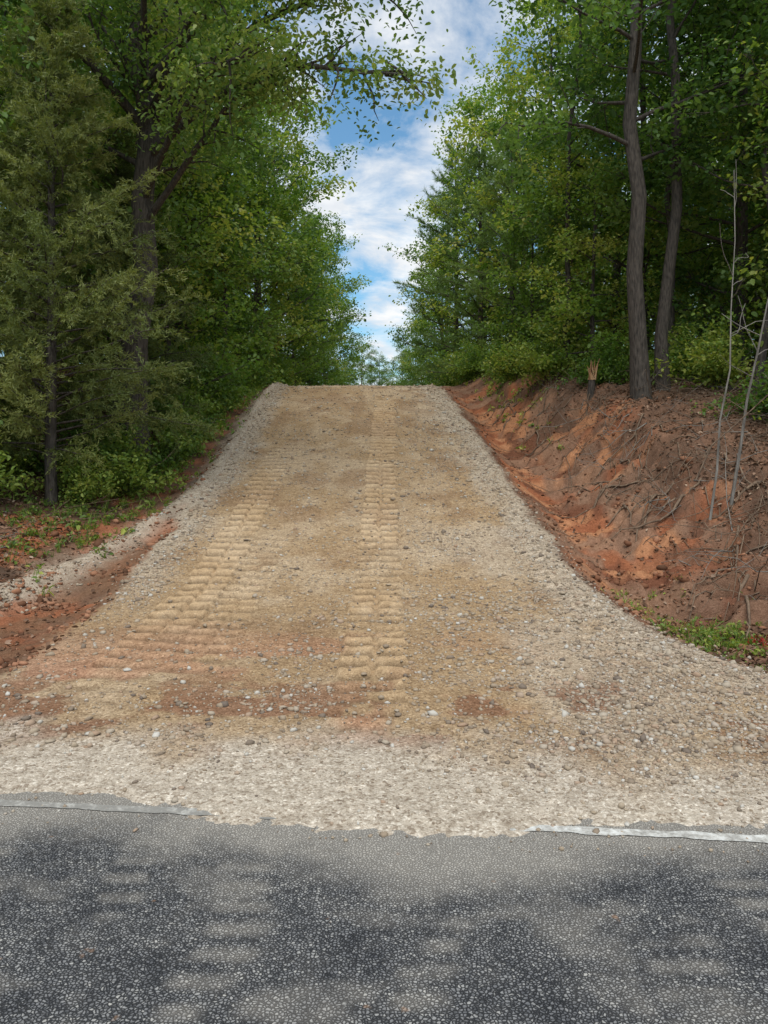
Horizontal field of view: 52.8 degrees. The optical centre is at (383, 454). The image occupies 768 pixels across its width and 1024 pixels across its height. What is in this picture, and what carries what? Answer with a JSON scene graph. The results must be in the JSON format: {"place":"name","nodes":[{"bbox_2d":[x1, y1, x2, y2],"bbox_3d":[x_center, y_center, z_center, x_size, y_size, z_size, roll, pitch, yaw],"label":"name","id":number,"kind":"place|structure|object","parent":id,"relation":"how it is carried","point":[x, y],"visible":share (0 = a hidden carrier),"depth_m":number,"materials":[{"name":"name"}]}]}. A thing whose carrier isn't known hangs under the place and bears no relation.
{"place":"outdoors","nodes":[
{"label":"outdoors","id":0,"kind":"place"},
{"bbox_2d":[0,0,752,385],"label":"sky","id":1,"kind":"structure","parent":0,"point":[387,176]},
{"bbox_2d":[0,357,767,838],"bbox_3d":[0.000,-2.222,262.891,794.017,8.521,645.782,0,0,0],"label":"ground","id":2,"kind":"structure","parent":0,"point":[306,797],"depth_m":7.22,"materials":[{"name":"brown soil"}]},
{"bbox_2d":[0,418,51,504],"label":"shrub","id":3,"kind":"object","parent":2,"relation":"on","point":[12,483],"visible":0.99,"depth_m":10.82,"materials":[{"name":"green plant"}]},
{"bbox_2d":[0,123,61,460],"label":"cedar tree","id":4,"kind":"object","parent":2,"relation":"on","point":[11,247],"visible":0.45,"depth_m":10.97,"materials":[{"name":"green plant"}]},
{"bbox_2d":[0,0,90,238],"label":"oak tree","id":5,"kind":"object","parent":2,"relation":"on","point":[23,7],"visible":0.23,"depth_m":11.48,"materials":[{"name":"green plant"}]},
{"bbox_2d":[0,399,108,476],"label":"shrub","id":6,"kind":"object","parent":2,"relation":"on","point":[33,465],"visible":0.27,"depth_m":12.29,"materials":[{"name":"green plant"}]},
{"bbox_2d":[0,0,142,463],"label":"oak tree","id":7,"kind":"object","parent":2,"relation":"on","point":[13,48],"visible":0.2,"depth_m":12.13,"materials":[{"name":"green plant"}]},
{"bbox_2d":[31,439,124,507],"bbox_3d":[-4.530,0.354,11.667,1.726,1.168,1.201,0,0,42],"label":"shrub","id":8,"kind":"object","parent":2,"relation":"on","point":[82,487],"visible":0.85,"depth_m":11.40,"materials":[{"name":"green plant"}]},
{"bbox_2d":[0,481,170,582],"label":"weeds","id":9,"kind":"object","parent":2,"relation":"on","point":[30,532],"visible":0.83,"depth_m":10.42,"materials":[{"name":"green plant"}]},
{"bbox_2d":[0,23,171,430],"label":"sweetgum tree","id":10,"kind":"object","parent":2,"relation":"on","point":[14,128],"visible":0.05,"depth_m":13.98,"materials":[{"name":"green plant"}]},
{"bbox_2d":[0,0,178,402],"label":"oak tree","id":11,"kind":"object","parent":2,"relation":"on","point":[117,111],"visible":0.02,"depth_m":16.25,"materials":[{"name":"green plant"}]},
{"bbox_2d":[0,0,219,504],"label":"cedar tree","id":12,"kind":"object","parent":2,"relation":"on","point":[51,264],"visible":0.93,"depth_m":11.17,"materials":[{"name":"green plant"}]},
{"bbox_2d":[30,413,198,486],"bbox_3d":[-4.535,0.058,13.110,2.143,1.561,2.254,0,0,15],"label":"shrub","id":13,"kind":"object","parent":2,"relation":"on","point":[155,463],"visible":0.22,"depth_m":12.98,"materials":[{"name":"green plant"}]},
{"bbox_2d":[30,125,218,438],"bbox_3d":[-4.933,-3.255,14.977,3.736,6.437,3.615,0,0,-25],"label":"cedar tree","id":14,"kind":"object","parent":2,"relation":"on","point":[125,173],"visible":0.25,"depth_m":14.85,"materials":[{"name":"green plant"}]},
{"bbox_2d":[64,413,192,500],"bbox_3d":[-3.959,0.122,12.406,1.746,1.614,2.510,0,0,-7],"label":"shrub","id":15,"kind":"object","parent":2,"relation":"on","point":[131,477],"visible":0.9,"depth_m":12.07,"materials":[{"name":"green plant"}]},
{"bbox_2d":[0,0,273,398],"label":"sweetgum tree","id":16,"kind":"object","parent":2,"relation":"on","point":[225,220],"visible":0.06,"depth_m":17.95,"materials":[{"name":"green plant"}]},
{"bbox_2d":[26,385,268,595],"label":"grass","id":17,"kind":"structure","parent":2,"relation":"on","point":[124,530],"depth_m":11.95,"materials":[{"name":"green plant"}]},
{"bbox_2d":[54,1,242,406],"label":"oak tree","id":18,"kind":"object","parent":2,"relation":"on","point":[175,212],"visible":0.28,"depth_m":16.21,"materials":[{"name":"green plant"}]},
{"bbox_2d":[59,47,269,409],"bbox_3d":[-4.888,-4.939,18.764,5.600,8.425,5.274,0,0,16],"label":"sweetgum tree","id":19,"kind":"object","parent":2,"relation":"on","point":[200,311],"visible":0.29,"depth_m":18.31,"materials":[{"name":"green plant"}]},
{"bbox_2d":[55,6,281,357],"bbox_3d":[-7.083,-9.445,24.585,8.579,14.582,7.468,0,0,29],"label":"oak tree","id":20,"kind":"object","parent":2,"relation":"on","point":[275,264],"visible":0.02,"depth_m":23.99,"materials":[{"name":"green plant"}]},
{"bbox_2d":[95,375,244,441],"bbox_3d":[-4.476,-0.781,16.176,2.357,1.854,2.480,0,0,43],"label":"shrub","id":21,"kind":"object","parent":2,"relation":"on","point":[156,404],"visible":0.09,"depth_m":16.16,"materials":[{"name":"green plant"}]},
{"bbox_2d":[86,0,271,395],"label":"oak tree","id":22,"kind":"object","parent":2,"relation":"on","point":[225,212],"visible":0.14,"depth_m":19.74,"materials":[{"name":"green plant"}]},
{"bbox_2d":[59,11,306,373],"bbox_3d":[-6.117,-7.691,22.009,7.106,11.892,7.337,0,0,-17],"label":"sweetgum tree","id":23,"kind":"object","parent":2,"relation":"on","point":[249,340],"visible":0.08,"depth_m":21.49,"materials":[{"name":"green plant"}]},
{"bbox_2d":[149,393,216,469],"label":"shrub","id":24,"kind":"object","parent":2,"relation":"on","point":[165,448],"visible":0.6,"depth_m":14.22,"materials":[{"name":"green plant"}]},
{"bbox_2d":[106,99,279,403],"bbox_3d":[-5.256,-5.560,20.650,5.274,8.449,5.600,0,0,37],"label":"sweetgum tree","id":25,"kind":"object","parent":2,"relation":"on","point":[227,279],"visible":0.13,"depth_m":20.28,"materials":[{"name":"green plant"}]},
{"bbox_2d":[151,343,251,418],"bbox_3d":[-4.385,-1.531,17.843,3.451,2.167,2.401,0,0,-41],"label":"shrub","id":26,"kind":"object","parent":2,"relation":"on","point":[210,409],"visible":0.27,"depth_m":17.95,"materials":[{"name":"green plant"}]},
{"bbox_2d":[151,379,280,440],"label":"grass","id":27,"kind":"structure","parent":2,"relation":"on","point":[256,390],"depth_m":21.48,"materials":[{"name":"green plant"}]},
{"bbox_2d":[178,353,255,407],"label":"shrub","id":28,"kind":"object","parent":2,"relation":"on","point":[238,388],"visible":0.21,"depth_m":19.82,"materials":[{"name":"green plant"}]},
{"bbox_2d":[197,337,255,388],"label":"shrub","id":29,"kind":"object","parent":2,"relation":"on","point":[233,363],"visible":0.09,"depth_m":21.74,"materials":[{"name":"green plant"}]},
{"bbox_2d":[172,0,283,365],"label":"oak tree","id":30,"kind":"object","parent":2,"relation":"on","point":[256,154],"visible":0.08,"depth_m":23.64,"materials":[{"name":"green plant"}]},
{"bbox_2d":[158,149,298,381],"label":"sweetgum tree","id":31,"kind":"object","parent":2,"relation":"on","point":[245,317],"visible":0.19,"depth_m":24.85,"materials":[{"name":"green plant"}]},
{"bbox_2d":[0,0,468,473],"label":"oak tree","id":32,"kind":"object","parent":2,"relation":"on","point":[141,79],"visible":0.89,"depth_m":12.08,"materials":[{"name":"green plant"}]},
{"bbox_2d":[158,0,336,362],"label":"oak tree","id":33,"kind":"object","parent":2,"relation":"on","point":[301,254],"visible":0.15,"depth_m":26.89,"materials":[{"name":"green plant"}]},
{"bbox_2d":[226,352,274,388],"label":"shrub","id":34,"kind":"object","parent":2,"relation":"on","point":[252,378],"visible":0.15,"depth_m":23.92,"materials":[{"name":"green plant"}]},
{"bbox_2d":[236,350,275,386],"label":"shrub","id":35,"kind":"object","parent":2,"relation":"on","point":[261,381],"visible":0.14,"depth_m":26.47,"materials":[{"name":"green plant"}]},
{"bbox_2d":[202,155,342,385],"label":"sweetgum tree","id":36,"kind":"object","parent":2,"relation":"on","point":[281,307],"visible":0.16,"depth_m":29.77,"materials":[{"name":"green plant"}]},
{"bbox_2d":[201,73,356,383],"bbox_3d":[-5.169,-8.878,30.892,8.036,13.606,7.783,0,0,11],"label":"sweetgum tree","id":37,"kind":"object","parent":2,"relation":"on","point":[317,240],"visible":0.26,"depth_m":30.55,"materials":[{"name":"green plant"}]},
{"bbox_2d":[259,354,304,386],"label":"shrub","id":38,"kind":"object","parent":2,"relation":"on","point":[287,374],"visible":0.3,"depth_m":29.70,"materials":[{"name":"green plant"}]},
{"bbox_2d":[271,358,304,385],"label":"shrub","id":39,"kind":"object","parent":2,"relation":"on","point":[290,372],"visible":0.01,"depth_m":34.18,"materials":[{"name":"green plant"}]},
{"bbox_2d":[205,87,371,385],"bbox_3d":[-4.893,-10.277,37.574,8.146,16.286,9.359,0,0,-44],"label":"oak tree","id":40,"kind":"object","parent":2,"relation":"on","point":[334,167],"visible":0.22,"depth_m":36.58,"materials":[{"name":"green plant"}]},
{"bbox_2d":[229,211,351,385],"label":"sweetgum tree","id":41,"kind":"object","parent":2,"relation":"on","point":[309,354],"visible":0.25,"depth_m":36.71,"materials":[{"name":"green plant"}]},
{"bbox_2d":[251,170,347,372],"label":"pine tree","id":42,"kind":"object","parent":2,"relation":"on","point":[342,336],"visible":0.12,"depth_m":42.93,"materials":[{"name":"green plant"}]},
{"bbox_2d":[261,262,370,385],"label":"sweetgum tree","id":43,"kind":"object","parent":2,"relation":"on","point":[330,358],"visible":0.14,"depth_m":43.45,"materials":[{"name":"green plant"}]},
{"bbox_2d":[268,210,371,385],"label":"sweetgum tree","id":44,"kind":"object","parent":2,"relation":"on","point":[354,281],"visible":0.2,"depth_m":48.85,"materials":[{"name":"green plant"}]},
{"bbox_2d":[290,232,373,383],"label":"oak tree","id":45,"kind":"object","parent":2,"relation":"on","point":[355,336],"visible":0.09,"depth_m":59.57,"materials":[{"name":"green plant"}]},
{"bbox_2d":[287,286,378,385],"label":"sweetgum tree","id":46,"kind":"object","parent":2,"relation":"on","point":[358,356],"visible":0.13,"depth_m":52.93,"materials":[{"name":"green plant"}]},
{"bbox_2d":[0,382,767,862],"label":"gravel","id":47,"kind":"structure","parent":2,"relation":"on","point":[640,728],"depth_m":5.40,"materials":[{"name":"beige gravel"}]},
{"bbox_2d":[0,360,767,681],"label":"leaf litter","id":48,"kind":"object","parent":2,"relation":"on","point":[738,660],"visible":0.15,"depth_m":10.61,"materials":[{"name":"brown plant"}]},
{"bbox_2d":[0,0,767,385],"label":"forest trees","id":49,"kind":"object","parent":2,"relation":"on","point":[400,358],"visible":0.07,"depth_m":25.23,"materials":[{"name":"green plant"}]},
{"bbox_2d":[0,376,767,671],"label":"clay clods","id":50,"kind":"object","parent":2,"relation":"on","point":[13,662],"visible":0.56,"depth_m":9.68,"materials":[{"name":"brown soil"}]},
{"bbox_2d":[0,342,767,623],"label":"fallen branches","id":51,"kind":"object","parent":2,"relation":"on","point":[725,473],"visible":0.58,"depth_m":12.03,"materials":[{"name":"brown wood"}]},
{"bbox_2d":[383,305,466,385],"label":"sweetgum tree","id":52,"kind":"object","parent":2,"relation":"on","point":[408,360],"visible":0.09,"depth_m":55.99,"materials":[{"name":"green plant"}]},
{"bbox_2d":[375,255,477,385],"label":"sweetgum tree","id":53,"kind":"object","parent":2,"relation":"on","point":[415,325],"visible":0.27,"depth_m":43.94,"materials":[{"name":"green plant"}]},
{"bbox_2d":[378,179,497,384],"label":"oak tree","id":54,"kind":"object","parent":2,"relation":"on","point":[413,257],"visible":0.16,"depth_m":50.11,"materials":[{"name":"green plant"}]},
{"bbox_2d":[421,358,462,386],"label":"shrub","id":55,"kind":"object","parent":2,"relation":"on","point":[444,380],"visible":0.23,"depth_m":31.81,"materials":[{"name":"green plant"}]},
{"bbox_2d":[384,139,505,385],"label":"pine tree","id":56,"kind":"object","parent":2,"relation":"on","point":[446,228],"visible":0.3,"depth_m":37.73,"materials":[{"name":"green plant"}]},
{"bbox_2d":[426,327,491,385],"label":"shrub","id":57,"kind":"object","parent":2,"relation":"on","point":[452,361],"visible":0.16,"depth_m":27.48,"materials":[{"name":"green plant"}]},
{"bbox_2d":[446,338,492,382],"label":"shrub","id":58,"kind":"object","parent":2,"relation":"on","point":[467,366],"visible":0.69,"depth_m":24.83,"materials":[{"name":"green plant"}]},
{"bbox_2d":[388,77,562,367],"bbox_3d":[4.728,-9.533,35.006,7.783,14.276,8.036,0,0,-24],"label":"sweetgum tree","id":59,"kind":"object","parent":2,"relation":"on","point":[476,109],"visible":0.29,"depth_m":34.91,"materials":[{"name":"green plant"}]},
{"bbox_2d":[413,136,543,378],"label":"pine tree","id":60,"kind":"object","parent":2,"relation":"on","point":[455,281],"visible":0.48,"depth_m":29.85,"materials":[{"name":"green plant"}]},
{"bbox_2d":[471,326,518,380],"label":"shrub","id":61,"kind":"object","parent":2,"relation":"on","point":[496,340],"visible":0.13,"depth_m":22.73,"materials":[{"name":"green plant"}]},
{"bbox_2d":[436,120,577,372],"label":"pine tree","id":62,"kind":"object","parent":2,"relation":"on","point":[505,183],"visible":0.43,"depth_m":25.28,"materials":[{"name":"green plant"}]},
{"bbox_2d":[474,332,553,391],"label":"shrub","id":63,"kind":"object","parent":2,"relation":"on","point":[503,365],"visible":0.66,"depth_m":20.69,"materials":[{"name":"green plant"}]},
{"bbox_2d":[464,371,563,449],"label":"weeds","id":64,"kind":"object","parent":2,"relation":"on","point":[513,400],"visible":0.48,"depth_m":20.06,"materials":[{"name":"green plant"}]},
{"bbox_2d":[439,95,605,358],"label":"sweetgum tree","id":65,"kind":"object","parent":2,"relation":"on","point":[494,128],"visible":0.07,"depth_m":32.24,"materials":[{"name":"green plant"}]},
{"bbox_2d":[458,203,591,366],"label":"sweetgum tree","id":66,"kind":"object","parent":2,"relation":"on","point":[504,310],"visible":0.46,"depth_m":22.90,"materials":[{"name":"green plant"}]},
{"bbox_2d":[493,314,588,396],"bbox_3d":[4.273,-2.460,18.839,3.137,2.076,2.183,0,0,-29],"label":"shrub","id":67,"kind":"object","parent":2,"relation":"on","point":[542,348],"visible":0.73,"depth_m":18.72,"materials":[{"name":"green plant"}]},
{"bbox_2d":[430,0,660,367],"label":"sweetgum tree","id":68,"kind":"object","parent":2,"relation":"on","point":[510,91],"visible":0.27,"depth_m":27.09,"materials":[{"name":"green plant"}]},
{"bbox_2d":[478,92,640,384],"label":"sweetgum tree","id":69,"kind":"object","parent":2,"relation":"on","point":[524,302],"visible":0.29,"depth_m":20.92,"materials":[{"name":"green plant"}]},
{"bbox_2d":[508,0,650,365],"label":"oak tree","id":70,"kind":"object","parent":2,"relation":"on","point":[590,145],"visible":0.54,"depth_m":18.98,"materials":[{"name":"green plant"}]},
{"bbox_2d":[587,359,599,399],"bbox_3d":[4.413,-1.534,16.302,0.311,1.024,0.184,0,0,0],"label":"broken tree stump","id":71,"kind":"object","parent":2,"relation":"on","point":[592,376],"visible":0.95,"depth_m":16.25,"materials":[{"name":"brown wood"}]},
{"bbox_2d":[551,337,652,393],"bbox_3d":[4.835,-1.804,17.058,2.029,1.457,1.929,0,0,0],"label":"shrub","id":72,"kind":"object","parent":2,"relation":"on","point":[606,372],"visible":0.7,"depth_m":16.81,"materials":[{"name":"green plant"}]},
{"bbox_2d":[515,147,693,383],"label":"sweetgum tree","id":73,"kind":"object","parent":2,"relation":"on","point":[594,246],"visible":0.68,"depth_m":17.98,"materials":[{"name":"green plant"}]},
{"bbox_2d":[490,0,728,356],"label":"oak tree","id":74,"kind":"object","parent":2,"relation":"on","point":[616,266],"visible":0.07,"depth_m":23.67,"materials":[{"name":"green plant"}]},
{"bbox_2d":[469,0,767,400],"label":"oak tree","id":75,"kind":"object","parent":2,"relation":"on","point":[639,355],"visible":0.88,"depth_m":14.74,"materials":[{"name":"green plant"}]},
{"bbox_2d":[471,376,767,640],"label":"exposed roots","id":76,"kind":"object","parent":2,"relation":"on","point":[747,576],"visible":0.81,"depth_m":11.53,"materials":[{"name":"brown plant"}]},
{"bbox_2d":[492,0,767,356],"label":"sweetgum tree","id":77,"kind":"object","parent":2,"relation":"on","point":[600,309],"visible":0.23,"depth_m":19.12,"materials":[{"name":"green plant"}]},
{"bbox_2d":[600,576,702,632],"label":"weeds","id":78,"kind":"object","parent":2,"relation":"on","point":[638,607],"visible":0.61,"depth_m":8.67,"materials":[{"name":"green plant"}]},
{"bbox_2d":[554,0,766,391],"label":"oak tree","id":79,"kind":"object","parent":2,"relation":"on","point":[662,324],"visible":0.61,"depth_m":15.58,"materials":[{"name":"green plant"}]},
{"bbox_2d":[569,0,751,362],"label":"oak tree","id":80,"kind":"object","parent":2,"relation":"on","point":[667,191],"visible":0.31,"depth_m":17.11,"materials":[{"name":"green plant"}]},
{"bbox_2d":[582,0,767,369],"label":"oak tree","id":81,"kind":"object","parent":2,"relation":"on","point":[741,243],"visible":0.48,"depth_m":17.17,"materials":[{"name":"green plant"}]},
{"bbox_2d":[612,312,744,384],"bbox_3d":[6.203,-1.989,16.352,2.572,2.014,2.705,0,0,-11],"label":"shrub","id":82,"kind":"object","parent":2,"relation":"on","point":[676,363],"visible":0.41,"depth_m":16.04,"materials":[{"name":"green plant"}]},
{"bbox_2d":[640,0,767,393],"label":"oak tree","id":83,"kind":"object","parent":2,"relation":"on","point":[762,356],"visible":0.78,"depth_m":14.70,"materials":[{"name":"green plant"}]},
{"bbox_2d":[642,591,767,658],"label":"weeds","id":84,"kind":"object","parent":2,"relation":"on","point":[731,643],"visible":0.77,"depth_m":7.57,"materials":[{"name":"green plant"}]},
{"bbox_2d":[658,304,767,390],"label":"shrub","id":85,"kind":"object","parent":2,"relation":"on","point":[715,367],"visible":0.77,"depth_m":14.75,"materials":[{"name":"green plant"}]},
{"bbox_2d":[669,631,767,670],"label":"weeds","id":86,"kind":"object","parent":2,"relation":"on","point":[730,657],"visible":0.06,"depth_m":6.49,"materials":[{"name":"green plant"}]},
{"bbox_2d":[674,0,767,364],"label":"oak tree","id":87,"kind":"object","parent":2,"relation":"on","point":[723,137],"visible":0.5,"depth_m":15.87,"materials":[{"name":"green plant"}]},
{"bbox_2d":[690,355,767,423],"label":"shrub","id":88,"kind":"object","parent":2,"relation":"on","point":[758,397],"visible":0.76,"depth_m":12.89,"materials":[{"name":"green plant"}]},
{"bbox_2d":[695,373,767,479],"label":"fallen branch","id":89,"kind":"object","parent":2,"relation":"on","point":[703,463],"visible":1,"depth_m":8.97,"materials":[{"name":"wood"}]},
{"bbox_2d":[709,169,767,519],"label":"bare sapling","id":90,"kind":"object","parent":2,"relation":"on","point":[715,479],"visible":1,"depth_m":9.34,"materials":[{"name":"grey plant"}]},
{"bbox_2d":[711,22,767,362],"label":"sweetgum tree","id":91,"kind":"object","parent":2,"relation":"on","point":[759,139],"visible":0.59,"depth_m":14.31,"materials":[{"name":"green plant"}]},
{"bbox_2d":[720,9,767,148],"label":"oak tree","id":92,"kind":"object","parent":2,"relation":"on","point":[755,28],"visible":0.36,"depth_m":14.33,"materials":[{"name":"green plant"}]},
{"bbox_2d":[722,297,767,504],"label":"bare sapling","id":93,"kind":"object","parent":2,"relation":"on","point":[741,441],"visible":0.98,"depth_m":9.51,"materials":[{"name":"grey plant"}]},
{"bbox_2d":[740,69,767,211],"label":"oak tree","id":94,"kind":"object","parent":2,"relation":"on","point":[764,187],"visible":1,"depth_m":13.50,"materials":[{"name":"green plant"}]},
{"bbox_2d":[743,154,767,223],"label":"oak tree","id":95,"kind":"object","parent":2,"relation":"on","point":[757,179],"visible":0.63,"depth_m":14.66,"materials":[{"name":"green plant"}]},
{"bbox_2d":[747,631,767,646],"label":"red leaf plant","id":96,"kind":"object","parent":2,"relation":"on","point":[762,640],"visible":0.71,"depth_m":7.23,"materials":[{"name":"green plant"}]},
{"bbox_2d":[0,791,767,1023],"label":"asphalt road","id":97,"kind":"structure","parent":0,"point":[112,918],"depth_m":2.63,"materials":[{"name":"grey asphalt"}]},
{"bbox_2d":[0,799,767,842],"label":"road edge line","id":98,"kind":"object","parent":97,"relation":"on","point":[589,830],"visible":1,"depth_m":3.30,"materials":[{"name":"white paint"}]}
]}

